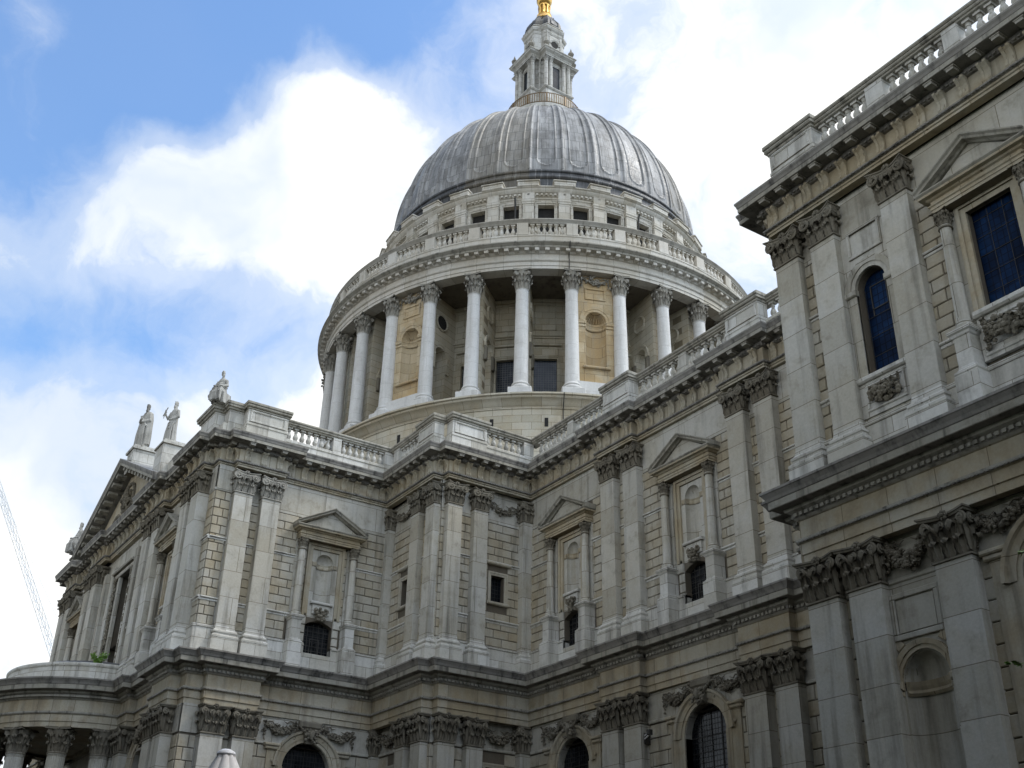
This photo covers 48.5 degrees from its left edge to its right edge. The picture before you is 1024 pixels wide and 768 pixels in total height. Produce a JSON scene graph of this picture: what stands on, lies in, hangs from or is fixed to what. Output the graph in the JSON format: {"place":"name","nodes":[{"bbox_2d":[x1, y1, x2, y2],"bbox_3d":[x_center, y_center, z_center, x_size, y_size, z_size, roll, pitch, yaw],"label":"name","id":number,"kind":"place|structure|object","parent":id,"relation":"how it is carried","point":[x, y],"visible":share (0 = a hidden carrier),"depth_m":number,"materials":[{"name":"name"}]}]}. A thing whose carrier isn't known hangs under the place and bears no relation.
{"place":"outdoors","nodes":[
{"label":"outdoors","id":0,"kind":"place"},
{"bbox_2d":[0,0,1010,767],"label":"sky","id":1,"kind":"structure","parent":0,"point":[190,190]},
{"bbox_2d":[0,0,1023,767],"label":"cathedral","id":2,"kind":"structure","parent":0,"point":[606,462],"depth_m":54.97,"materials":[{"name":"stone"}]},
{"bbox_2d":[65,522,83,555],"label":"statue","id":3,"kind":"object","parent":2,"relation":"on","point":[71,544],"visible":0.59,"depth_m":81.07,"materials":[{"name":"stone"}]},
{"bbox_2d":[90,651,109,662],"bbox_3d":[-22.612,15.045,62.123,1.037,0.852,0.958,18,-33,-29],"label":"plant","id":4,"kind":"object","parent":2,"relation":"on","point":[99,659],"visible":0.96,"depth_m":62.01,"materials":[{"name":"green plant"}]},
{"bbox_2d":[125,724,142,767],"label":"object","id":5,"kind":"structure","parent":2,"relation":"in","point":[132,760],"depth_m":57.61,"materials":[{"name":"stone"}]},
{"bbox_2d":[133,404,153,446],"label":"statue","id":6,"kind":"object","parent":2,"relation":"on","point":[143,435],"visible":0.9,"depth_m":73.17,"materials":[{"name":"stone"}]},
{"bbox_2d":[163,401,179,440],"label":"statue","id":7,"kind":"object","parent":2,"relation":"on","point":[173,417],"visible":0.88,"depth_m":67.60,"materials":[{"name":"stone"}]},
{"bbox_2d":[208,370,230,404],"bbox_3d":[-15.903,0.169,61.964,1.009,2.105,1.044,-10,-30,19],"label":"statue","id":8,"kind":"object","parent":2,"relation":"on","point":[218,393],"visible":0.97,"depth_m":61.47,"materials":[{"name":"stone"}]},
{"bbox_2d":[262,718,355,767],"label":"window","id":9,"kind":"structure","parent":2,"relation":"in","point":[324,738],"depth_m":56.21,"materials":[{"name":"stone"}]},
{"bbox_2d":[395,565,407,611],"bbox_3d":[-5.620,10.890,60.619,0.560,2.320,1.540,18,-33,-29],"label":"window","id":10,"kind":"structure","parent":2,"relation":"in","point":[399,608],"depth_m":60.82,"materials":[{"name":"grey stone"}]},
{"bbox_2d":[482,762,503,767],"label":"window","id":11,"kind":"structure","parent":2,"relation":"in","point":[489,765],"depth_m":55.35,"materials":[{"name":"grey stone"}]},
{"bbox_2d":[486,560,510,607],"bbox_3d":[-0.822,10.584,59.860,1.540,2.320,0.560,18,-33,-29],"label":"window","id":12,"kind":"structure","parent":2,"relation":"in","point":[493,584],"depth_m":59.87,"materials":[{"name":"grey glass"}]},
{"bbox_2d":[540,710,601,767],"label":"window","id":13,"kind":"structure","parent":2,"relation":"in","point":[578,727],"depth_m":53.72,"materials":[{"name":"stone"}]},
{"bbox_2d":[644,729,652,744],"bbox_3d":[5.853,15.163,48.848,0.300,0.460,1.010,1,-28,0],"label":"floodlight","id":14,"kind":"object","parent":2,"relation":"attached to","point":[647,734],"visible":1,"depth_m":49.04,"materials":[{"name":"metal"}]},
{"bbox_2d":[662,670,745,767],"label":"window","id":15,"kind":"structure","parent":2,"relation":"in","point":[717,736],"depth_m":46.85,"materials":[{"name":"stone"}]},
{"bbox_2d":[864,269,898,370],"bbox_3d":[11.804,-2.029,36.065,0.070,3.850,1.260,18,-33,-29],"label":"window","id":16,"kind":"structure","parent":2,"relation":"in","point":[882,332],"depth_m":36.17,"materials":[{"name":"glass"}]},
{"bbox_2d":[969,491,1023,741],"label":"window","id":17,"kind":"structure","parent":2,"relation":"in","point":[1007,567],"depth_m":29.34,"materials":[{"name":"stone"}]},
{"label":"ground","id":18,"kind":"structure","parent":0,"visible":0},
{"bbox_2d":[0,481,57,655],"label":"tower crane","id":19,"kind":"object","parent":18,"relation":"on","point":[7,518],"visible":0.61,"depth_m":230.00,"materials":[{"name":"paint"}]},
{"bbox_2d":[208,749,239,767],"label":"parasol","id":20,"kind":"object","parent":18,"relation":"on","point":[225,758],"visible":1,"depth_m":7.35,"materials":[{"name":"white fabric"}]},
{"bbox_2d":[1004,549,1023,667],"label":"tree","id":21,"kind":"object","parent":18,"relation":"on","point":[1013,661],"visible":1,"depth_m":9.00,"materials":[{"name":"plant"}]}
]}

